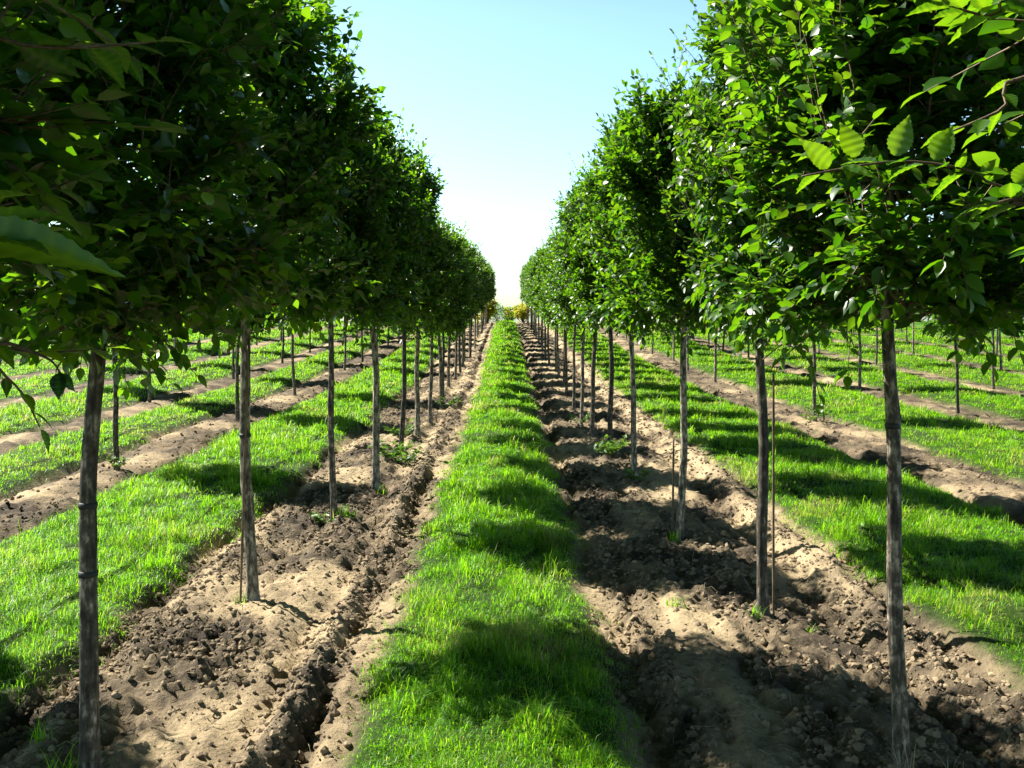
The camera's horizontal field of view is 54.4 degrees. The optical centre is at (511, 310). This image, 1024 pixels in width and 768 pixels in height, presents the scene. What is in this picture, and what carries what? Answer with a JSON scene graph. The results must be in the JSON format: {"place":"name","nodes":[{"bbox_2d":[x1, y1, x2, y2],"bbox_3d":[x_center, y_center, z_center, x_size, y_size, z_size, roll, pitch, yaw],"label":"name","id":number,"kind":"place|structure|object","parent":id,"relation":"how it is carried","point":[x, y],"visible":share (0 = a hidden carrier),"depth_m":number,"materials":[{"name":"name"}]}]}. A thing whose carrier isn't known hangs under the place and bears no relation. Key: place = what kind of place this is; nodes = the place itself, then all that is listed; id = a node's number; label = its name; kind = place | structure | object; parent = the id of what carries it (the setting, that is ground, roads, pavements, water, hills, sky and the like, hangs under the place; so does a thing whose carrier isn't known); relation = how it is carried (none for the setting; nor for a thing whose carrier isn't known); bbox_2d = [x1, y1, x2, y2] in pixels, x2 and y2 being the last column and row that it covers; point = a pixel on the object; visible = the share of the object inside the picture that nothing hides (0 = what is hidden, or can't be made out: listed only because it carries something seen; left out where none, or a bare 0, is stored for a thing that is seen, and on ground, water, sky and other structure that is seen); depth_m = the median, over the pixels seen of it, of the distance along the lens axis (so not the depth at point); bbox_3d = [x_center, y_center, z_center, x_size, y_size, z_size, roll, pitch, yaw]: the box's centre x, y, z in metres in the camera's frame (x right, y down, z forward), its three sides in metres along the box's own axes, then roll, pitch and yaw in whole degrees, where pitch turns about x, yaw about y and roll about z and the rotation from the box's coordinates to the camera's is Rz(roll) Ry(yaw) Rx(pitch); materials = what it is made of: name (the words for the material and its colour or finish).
{"place":"outdoors","nodes":[
{"label":"outdoors","id":0,"kind":"place"},
{"bbox_2d":[0,321,1023,767],"bbox_3d":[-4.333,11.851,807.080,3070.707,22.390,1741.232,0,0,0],"label":"ground","id":1,"kind":"structure","parent":0,"point":[814,697],"depth_m":6.01,"materials":[{"name":"soil"}]},
{"bbox_2d":[18,708,54,744],"bbox_3d":[-1.833,1.612,3.857,0.170,0.123,0.227,0,0,31],"label":"grass tuft","id":2,"kind":"object","parent":1,"relation":"on","point":[36,735],"visible":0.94,"depth_m":3.85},
{"bbox_2d":[32,732,104,767],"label":"grass tuft","id":3,"kind":"object","parent":1,"relation":"on","point":[69,764],"visible":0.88,"depth_m":3.55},
{"bbox_2d":[0,0,195,453],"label":"nursery tree","id":4,"kind":"object","parent":1,"relation":"on","point":[28,246],"visible":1,"depth_m":1.82,"materials":[{"name":"green plant"}]},
{"bbox_2d":[104,451,128,469],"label":"weed","id":5,"kind":"object","parent":1,"relation":"on","point":[123,462],"visible":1,"depth_m":10.35,"materials":[{"name":"green plant"}]},
{"bbox_2d":[52,221,190,470],"bbox_3d":[-4.104,0.141,10.449,1.543,3.271,1.500,0,0,11],"label":"nursery tree","id":6,"kind":"object","parent":1,"relation":"on","point":[115,422],"visible":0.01,"depth_m":10.46,"materials":[{"name":"green plant"}]},
{"bbox_2d":[0,321,286,378],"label":"grass","id":7,"kind":"structure","parent":1,"relation":"on","point":[45,364],"depth_m":26.44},
{"bbox_2d":[147,314,187,402],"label":"nursery tree","id":8,"kind":"object","parent":1,"relation":"on","point":[149,395],"depth_m":17.56,"materials":[{"name":"grey plant"}]},
{"bbox_2d":[0,319,349,398],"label":"grass","id":9,"kind":"structure","parent":1,"relation":"on","point":[41,382],"depth_m":25.01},
{"bbox_2d":[0,0,360,767],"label":"nursery tree","id":10,"kind":"object","parent":1,"relation":"on","point":[164,260],"visible":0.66,"depth_m":3.32,"materials":[{"name":"green plant"}]},
{"bbox_2d":[0,323,375,434],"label":"grass","id":11,"kind":"structure","parent":1,"relation":"on","point":[22,408],"depth_m":20.13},
{"bbox_2d":[0,326,397,496],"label":"grass","id":12,"kind":"structure","parent":1,"relation":"on","point":[145,415],"depth_m":15.37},
{"bbox_2d":[225,308,234,378],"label":"nursery tree","id":13,"kind":"object","parent":1,"relation":"on","point":[233,372],"depth_m":22.93,"materials":[{"name":"grey plant"}]},
{"bbox_2d":[0,322,472,742],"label":"grass","id":14,"kind":"structure","parent":1,"relation":"on","point":[228,444],"depth_m":7.68,"materials":[{"name":"plant"}]},
{"bbox_2d":[239,338,249,602],"bbox_3d":[-1.511,0.953,5.612,0.063,1.600,0.017,0,0,0],"label":"plant stake","id":15,"kind":"object","parent":1,"relation":"on","point":[244,474],"visible":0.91,"depth_m":5.61,"materials":[{"name":"wood"}]},
{"bbox_2d":[210,296,287,420],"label":"nursery tree","id":16,"kind":"object","parent":1,"relation":"on","point":[272,320],"visible":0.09,"depth_m":15.14,"materials":[{"name":"green plant"}]},
{"bbox_2d":[111,0,402,600],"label":"nursery tree","id":17,"kind":"object","parent":1,"relation":"on","point":[305,157],"visible":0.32,"depth_m":5.58,"materials":[{"name":"green plant"}]},
{"bbox_2d":[281,326,284,362],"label":"nursery tree","id":18,"kind":"object","parent":1,"relation":"on","point":[282,355],"depth_m":27.96,"materials":[{"name":"grey plant"}]},
{"bbox_2d":[264,302,323,395],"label":"nursery tree","id":19,"kind":"object","parent":1,"relation":"on","point":[292,364],"visible":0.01,"depth_m":18.95,"materials":[{"name":"grey plant"}]},
{"bbox_2d":[309,327,310,352],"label":"nursery tree","id":20,"kind":"object","parent":1,"relation":"on","point":[309,340],"depth_m":32.09,"materials":[{"name":"grey plant"}]},
{"bbox_2d":[308,511,335,524],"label":"weed","id":21,"kind":"object","parent":1,"relation":"on","point":[316,517],"visible":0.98,"depth_m":7.88,"materials":[{"name":"green plant"}]},
{"bbox_2d":[327,505,349,517],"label":"grass tuft","id":22,"kind":"object","parent":1,"relation":"on","point":[341,512],"visible":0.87,"depth_m":7.93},
{"bbox_2d":[324,305,352,369],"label":"nursery tree","id":23,"kind":"object","parent":1,"relation":"on","point":[344,367],"depth_m":25.37,"materials":[{"name":"grey plant"}]},
{"bbox_2d":[262,53,420,521],"bbox_3d":[-1.487,-0.120,7.978,1.490,3.821,1.344,0,0,-36],"label":"nursery tree","id":24,"kind":"object","parent":1,"relation":"on","point":[361,220],"visible":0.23,"depth_m":7.94,"materials":[{"name":"green plant"}]},
{"bbox_2d":[339,508,357,519],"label":"weed","id":25,"kind":"object","parent":1,"relation":"on","point":[351,515],"visible":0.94,"depth_m":7.94,"materials":[{"name":"green plant"}]},
{"bbox_2d":[361,331,363,361],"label":"nursery tree","id":26,"kind":"object","parent":1,"relation":"on","point":[362,359],"visible":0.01,"depth_m":28.45,"materials":[{"name":"grey plant"}]},
{"bbox_2d":[377,484,387,494],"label":"grass tuft","id":27,"kind":"object","parent":1,"relation":"on","point":[384,491],"visible":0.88,"depth_m":9.29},
{"bbox_2d":[333,82,445,491],"bbox_3d":[-1.369,-0.182,9.350,1.482,3.898,1.933,0,-1,1],"label":"nursery tree","id":28,"kind":"object","parent":1,"relation":"on","point":[407,238],"visible":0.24,"depth_m":9.20,"materials":[{"name":"green plant"}]},
{"bbox_2d":[367,436,419,460],"bbox_3d":[-1.291,1.534,11.050,0.587,0.306,0.543,0,0,0],"label":"weed","id":29,"kind":"object","parent":1,"relation":"on","point":[383,450],"visible":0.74,"depth_m":10.97,"materials":[{"name":"green plant"}]},
{"bbox_2d":[382,418,414,436],"bbox_3d":[-1.372,1.544,12.919,0.479,0.275,0.459,0,0,28],"label":"weed","id":30,"kind":"object","parent":1,"relation":"on","point":[393,431],"visible":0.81,"depth_m":12.86,"materials":[{"name":"green plant"}]},
{"bbox_2d":[389,446,426,465],"bbox_3d":[-1.123,1.574,10.774,0.413,0.229,0.395,0,0,0],"label":"weed","id":31,"kind":"object","parent":1,"relation":"on","point":[405,458],"visible":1,"depth_m":10.79,"materials":[{"name":"green plant"}]},
{"bbox_2d":[380,114,468,453],"bbox_3d":[-1.282,-0.270,11.251,1.406,4.025,1.837,0,0,11],"label":"nursery tree","id":32,"kind":"object","parent":1,"relation":"on","point":[429,184],"visible":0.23,"depth_m":11.24,"materials":[{"name":"green plant"}]},
{"bbox_2d":[393,202,468,437],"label":"nursery tree","id":33,"kind":"object","parent":1,"relation":"on","point":[440,319],"visible":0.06,"depth_m":13.16,"materials":[{"name":"green plant"}]},
{"bbox_2d":[434,395,461,408],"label":"weed","id":34,"kind":"object","parent":1,"relation":"on","point":[453,400],"visible":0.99,"depth_m":16.98,"materials":[{"name":"green plant"}]},
{"bbox_2d":[420,213,476,424],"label":"nursery tree","id":35,"kind":"object","parent":1,"relation":"on","point":[459,328],"visible":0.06,"depth_m":14.67,"materials":[{"name":"green plant"}]},
{"bbox_2d":[436,213,479,408],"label":"nursery tree","id":36,"kind":"object","parent":1,"relation":"on","point":[466,278],"visible":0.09,"depth_m":16.96,"materials":[{"name":"green plant"}]},
{"bbox_2d":[437,211,481,396],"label":"nursery tree","id":37,"kind":"object","parent":1,"relation":"on","point":[473,248],"depth_m":18.92,"materials":[{"name":"green plant"}]},
{"bbox_2d":[447,232,480,386],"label":"nursery tree","id":38,"kind":"object","parent":1,"relation":"on","point":[448,366],"depth_m":20.96,"materials":[{"name":"green plant"}]},
{"bbox_2d":[458,256,481,372],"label":"nursery tree","id":39,"kind":"object","parent":1,"relation":"on","point":[459,351],"visible":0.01,"depth_m":24.84,"materials":[{"name":"green plant"}]},
{"bbox_2d":[453,226,488,379],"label":"nursery tree","id":40,"kind":"object","parent":1,"relation":"on","point":[475,268],"visible":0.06,"depth_m":22.92,"materials":[{"name":"green plant"}]},
{"bbox_2d":[462,249,483,366],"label":"nursery tree","id":41,"kind":"object","parent":1,"relation":"on","point":[463,335],"depth_m":26.69,"materials":[{"name":"green plant"}]},
{"bbox_2d":[464,258,489,361],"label":"nursery tree","id":42,"kind":"object","parent":1,"relation":"on","point":[480,306],"visible":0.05,"depth_m":28.55,"materials":[{"name":"green plant"}]},
{"bbox_2d":[469,245,489,356],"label":"nursery tree","id":43,"kind":"object","parent":1,"relation":"on","point":[470,350],"visible":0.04,"depth_m":30.56,"materials":[{"name":"green plant"}]},
{"bbox_2d":[474,259,491,348],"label":"nursery tree","id":44,"kind":"object","parent":1,"relation":"on","point":[487,283],"visible":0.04,"depth_m":34.47,"materials":[{"name":"green plant"}]},
{"bbox_2d":[476,249,492,336],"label":"nursery tree","id":45,"kind":"object","parent":1,"relation":"on","point":[486,300],"visible":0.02,"depth_m":40.73,"materials":[{"name":"green plant"}]},
{"bbox_2d":[474,248,495,333],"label":"nursery tree","id":46,"kind":"object","parent":1,"relation":"on","point":[484,262],"visible":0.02,"depth_m":36.44,"materials":[{"name":"green plant"}]},
{"bbox_2d":[473,299,497,323],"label":"shrub","id":47,"kind":"object","parent":1,"relation":"on","point":[491,309],"visible":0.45,"depth_m":58.81,"materials":[{"name":"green plant"}]},
{"bbox_2d":[481,265,495,333],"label":"nursery tree","id":48,"kind":"object","parent":1,"relation":"on","point":[492,272],"visible":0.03,"depth_m":44.59,"materials":[{"name":"green plant"}]},
{"bbox_2d":[482,261,495,331],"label":"nursery tree","id":49,"kind":"object","parent":1,"relation":"on","point":[491,290],"visible":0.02,"depth_m":46.27,"materials":[{"name":"green plant"}]},
{"bbox_2d":[335,318,657,767],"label":"grass","id":50,"kind":"structure","parent":1,"relation":"on","point":[519,530],"depth_m":5.08,"materials":[{"name":"plant"}]},
{"bbox_2d":[473,302,529,321],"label":"shrub","id":51,"kind":"object","parent":1,"relation":"on","point":[497,312],"visible":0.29,"depth_m":89.82,"materials":[{"name":"green plant"}]},
{"bbox_2d":[502,306,517,320],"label":"shrub","id":52,"kind":"object","parent":1,"relation":"on","point":[505,318],"visible":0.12,"depth_m":95.68,"materials":[{"name":"green plant"}]},
{"bbox_2d":[0,361,1023,767],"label":"soil clods","id":53,"kind":"object","parent":1,"relation":"on","point":[334,711],"visible":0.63,"depth_m":5.15,"materials":[{"name":"soil"}]},
{"bbox_2d":[502,302,530,322],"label":"shrub","id":54,"kind":"object","parent":1,"relation":"on","point":[520,312],"visible":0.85,"depth_m":59.12,"materials":[{"name":"yellow plant"}]},
{"bbox_2d":[518,263,527,322],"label":"nursery tree","id":55,"kind":"object","parent":1,"relation":"on","point":[520,277],"visible":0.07,"depth_m":57.33,"materials":[{"name":"green plant"}]},
{"bbox_2d":[520,260,532,328],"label":"nursery tree","id":56,"kind":"object","parent":1,"relation":"on","point":[523,274],"visible":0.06,"depth_m":47.51,"materials":[{"name":"green plant"}]},
{"bbox_2d":[523,254,534,312],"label":"nursery tree","id":57,"kind":"object","parent":1,"relation":"on","point":[528,262],"visible":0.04,"depth_m":41.48,"materials":[{"name":"green plant"}]},
{"bbox_2d":[524,254,536,338],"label":"nursery tree","id":58,"kind":"object","parent":1,"relation":"on","point":[530,305],"depth_m":39.34,"materials":[{"name":"green plant"}]},
{"bbox_2d":[522,263,541,346],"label":"nursery tree","id":59,"kind":"object","parent":1,"relation":"on","point":[528,298],"visible":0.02,"depth_m":35.15,"materials":[{"name":"green plant"}]},
{"bbox_2d":[524,255,539,342],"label":"nursery tree","id":60,"kind":"object","parent":1,"relation":"on","point":[538,318],"visible":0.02,"depth_m":37.22,"materials":[{"name":"green plant"}]},
{"bbox_2d":[527,272,542,349],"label":"nursery tree","id":61,"kind":"object","parent":1,"relation":"on","point":[542,321],"depth_m":33.27,"materials":[{"name":"green plant"}]},
{"bbox_2d":[525,242,546,358],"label":"nursery tree","id":62,"kind":"object","parent":1,"relation":"on","point":[533,294],"visible":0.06,"depth_m":29.42,"materials":[{"name":"green plant"}]},
{"bbox_2d":[524,230,552,364],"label":"nursery tree","id":63,"kind":"object","parent":1,"relation":"on","point":[535,289],"visible":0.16,"depth_m":27.26,"materials":[{"name":"green plant"}]},
{"bbox_2d":[533,270,559,370],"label":"nursery tree","id":64,"kind":"object","parent":1,"relation":"on","point":[538,278],"visible":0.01,"depth_m":25.21,"materials":[{"name":"green plant"}]},
{"bbox_2d":[533,229,564,385],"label":"nursery tree","id":65,"kind":"object","parent":1,"relation":"on","point":[544,276],"visible":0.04,"depth_m":21.20,"materials":[{"name":"green plant"}]},
{"bbox_2d":[538,232,562,376],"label":"nursery tree","id":66,"kind":"object","parent":1,"relation":"on","point":[558,360],"visible":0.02,"depth_m":23.21,"materials":[{"name":"green plant"}]},
{"bbox_2d":[533,232,571,395],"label":"nursery tree","id":67,"kind":"object","parent":1,"relation":"on","point":[545,304],"visible":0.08,"depth_m":19.20,"materials":[{"name":"green plant"}]},
{"bbox_2d":[545,225,590,410],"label":"nursery tree","id":68,"kind":"object","parent":1,"relation":"on","point":[573,363],"visible":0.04,"depth_m":16.39,"materials":[{"name":"green plant"}]},
{"bbox_2d":[540,182,605,424],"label":"nursery tree","id":69,"kind":"object","parent":1,"relation":"on","point":[555,273],"visible":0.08,"depth_m":14.60,"materials":[{"name":"green plant"}]},
{"bbox_2d":[544,148,605,437],"bbox_3d":[0.997,-0.168,12.968,1.155,3.832,1.482,0,0,-7],"label":"nursery tree","id":70,"kind":"object","parent":1,"relation":"on","point":[566,220],"visible":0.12,"depth_m":12.91,"materials":[{"name":"green plant"}]},
{"bbox_2d":[567,412,589,424],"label":"weed","id":71,"kind":"object","parent":1,"relation":"on","point":[586,417],"visible":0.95,"depth_m":14.16,"materials":[{"name":"green plant"}]},
{"bbox_2d":[553,153,637,444],"bbox_3d":[1.223,-0.146,12.147,1.514,3.830,1.963,1,0,8],"label":"nursery tree","id":72,"kind":"object","parent":1,"relation":"on","point":[576,260],"visible":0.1,"depth_m":12.08,"materials":[{"name":"green plant"}]},
{"bbox_2d":[594,434,630,458],"bbox_3d":[1.095,1.493,10.925,0.420,0.267,0.531,0,0,0],"label":"weed","id":73,"kind":"object","parent":1,"relation":"on","point":[609,449],"visible":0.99,"depth_m":10.84,"materials":[{"name":"green plant"}]},
{"bbox_2d":[570,100,691,478],"bbox_3d":[1.264,-0.152,9.811,1.424,3.805,1.828,0,0,8],"label":"nursery tree","id":74,"kind":"object","parent":1,"relation":"on","point":[603,216],"visible":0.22,"depth_m":9.73,"materials":[{"name":"green plant"}]},
{"bbox_2d":[618,466,652,482],"bbox_3d":[1.192,1.580,9.559,0.191,0.163,0.369,0,0,-44],"label":"weed","id":75,"kind":"object","parent":1,"relation":"on","point":[645,473],"visible":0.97,"depth_m":9.56,"materials":[{"name":"green plant"}]},
{"bbox_2d":[585,24,742,541],"bbox_3d":[1.222,-0.191,7.276,1.332,3.959,1.837,0,-1,15],"label":"nursery tree","id":76,"kind":"object","parent":1,"relation":"on","point":[660,243],"visible":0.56,"depth_m":7.09,"materials":[{"name":"green plant"}]},
{"bbox_2d":[661,529,678,542],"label":"grass tuft","id":77,"kind":"object","parent":1,"relation":"on","point":[674,539],"visible":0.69,"depth_m":7.20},
{"bbox_2d":[672,439,674,538],"bbox_3d":[1.177,1.366,7.287,0.024,0.850,0.017,0,0,0],"label":"plant stake","id":78,"kind":"object","parent":1,"relation":"on","point":[673,460],"visible":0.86,"depth_m":7.28,"materials":[{"name":"wood"}]},
{"bbox_2d":[672,335,674,360],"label":"nursery tree","id":79,"kind":"object","parent":1,"relation":"on","point":[673,356],"depth_m":28.10,"materials":[{"name":"grey plant"}]},
{"bbox_2d":[662,593,688,609],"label":"grass tuft","id":80,"kind":"object","parent":1,"relation":"on","point":[674,603],"visible":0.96,"depth_m":5.60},
{"bbox_2d":[683,269,688,370],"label":"nursery tree","id":81,"kind":"object","parent":1,"relation":"on","point":[687,360],"visible":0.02,"depth_m":25.50,"materials":[{"name":"plant"}]},
{"bbox_2d":[689,252,734,381],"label":"nursery tree","id":82,"kind":"object","parent":1,"relation":"on","point":[715,363],"depth_m":22.20,"materials":[{"name":"grey plant"}]},
{"bbox_2d":[736,603,769,619],"bbox_3d":[1.308,1.618,5.410,0.194,0.091,0.138,0,0,21],"label":"grass tuft","id":83,"kind":"object","parent":1,"relation":"on","point":[753,610],"visible":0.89,"depth_m":5.40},
{"bbox_2d":[652,0,859,614],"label":"nursery tree","id":84,"kind":"object","parent":1,"relation":"on","point":[706,191],"visible":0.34,"depth_m":5.42,"materials":[{"name":"green plant"}]},
{"bbox_2d":[772,373,774,615],"bbox_3d":[1.460,1.074,5.558,0.016,1.450,0.016,0,0,-23],"label":"plant stake","id":85,"kind":"object","parent":1,"relation":"on","point":[773,492],"visible":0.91,"depth_m":5.55,"materials":[{"name":"wood"}]},
{"bbox_2d":[543,321,1023,690],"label":"grass","id":86,"kind":"structure","parent":1,"relation":"on","point":[872,505],"depth_m":8.13,"materials":[{"name":"plant"}]},
{"bbox_2d":[770,234,840,421],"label":"nursery tree","id":87,"kind":"object","parent":1,"relation":"on","point":[814,381],"visible":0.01,"depth_m":14.99,"materials":[{"name":"green plant"}]},
{"bbox_2d":[599,324,1023,482],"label":"grass","id":88,"kind":"structure","parent":1,"relation":"on","point":[987,428],"depth_m":15.52,"materials":[{"name":"plant"}]},
{"bbox_2d":[800,405,834,421],"bbox_3d":[4.513,1.541,14.772,0.482,0.257,0.451,0,0,38],"label":"weed","id":89,"kind":"object","parent":1,"relation":"on","point":[813,417],"visible":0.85,"depth_m":14.79,"materials":[{"name":"green plant"}]},
{"bbox_2d":[663,322,1023,419],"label":"grass","id":90,"kind":"structure","parent":1,"relation":"on","point":[1014,401],"depth_m":21.45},
{"bbox_2d":[673,0,1023,767],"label":"nursery tree","id":91,"kind":"object","parent":1,"relation":"on","point":[877,62],"visible":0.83,"depth_m":3.39,"materials":[{"name":"green plant"}]},
{"bbox_2d":[694,323,1023,390],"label":"grass","id":92,"kind":"structure","parent":1,"relation":"on","point":[903,359],"depth_m":26.35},
{"bbox_2d":[837,297,880,389],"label":"nursery tree","id":93,"kind":"object","parent":1,"relation":"on","point":[870,324],"visible":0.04,"depth_m":20.41,"materials":[{"name":"green plant"}]},
{"bbox_2d":[875,289,896,365],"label":"nursery tree","id":94,"kind":"object","parent":1,"relation":"on","point":[876,360],"visible":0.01,"depth_m":27.04,"materials":[{"name":"grey plant"}]},
{"bbox_2d":[765,322,1023,371],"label":"grass","id":95,"kind":"structure","parent":1,"relation":"on","point":[869,340],"depth_m":32.55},
{"bbox_2d":[772,321,1023,356],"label":"grass","id":96,"kind":"structure","parent":1,"relation":"on","point":[988,345],"depth_m":38.18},
{"bbox_2d":[774,0,1023,262],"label":"branch","id":97,"kind":"object","parent":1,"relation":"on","point":[901,138],"visible":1,"depth_m":1.51,"materials":[{"name":"green plant"}]},
{"bbox_2d":[882,741,936,767],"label":"grass tuft","id":98,"kind":"object","parent":1,"relation":"on","point":[900,761],"visible":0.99,"depth_m":3.61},
{"bbox_2d":[901,246,927,353],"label":"nursery tree","id":99,"kind":"object","parent":1,"relation":"on","point":[913,352],"visible":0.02,"depth_m":31.05,"materials":[{"name":"green plant"}]},
{"bbox_2d":[914,306,1011,413],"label":"nursery tree","id":100,"kind":"object","parent":1,"relation":"on","point":[940,328],"visible":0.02,"depth_m":15.98,"materials":[{"name":"green plant"}]},
{"bbox_2d":[998,328,1002,370],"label":"nursery tree","id":101,"kind":"object","parent":1,"relation":"on","point":[1000,352],"depth_m":25.57,"materials":[{"name":"grey plant"}]},
{"bbox_2d":[987,303,1023,388],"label":"nursery tree","id":102,"kind":"object","parent":1,"relation":"on","point":[993,378],"visible":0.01,"depth_m":20.54,"materials":[{"name":"grey plant"}]},
{"bbox_2d":[0,477,1023,767],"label":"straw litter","id":103,"kind":"object","parent":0,"point":[610,625],"visible":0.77,"depth_m":4.83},
{"bbox_2d":[49,0,1021,321],"label":"sky","id":104,"kind":"structure","parent":0,"point":[501,92],"materials":[{"name":"blue"}]},
{"bbox_2d":[868,325,1023,344],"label":"grass","id":105,"kind":"structure","parent":0,"point":[1011,341],"depth_m":40.11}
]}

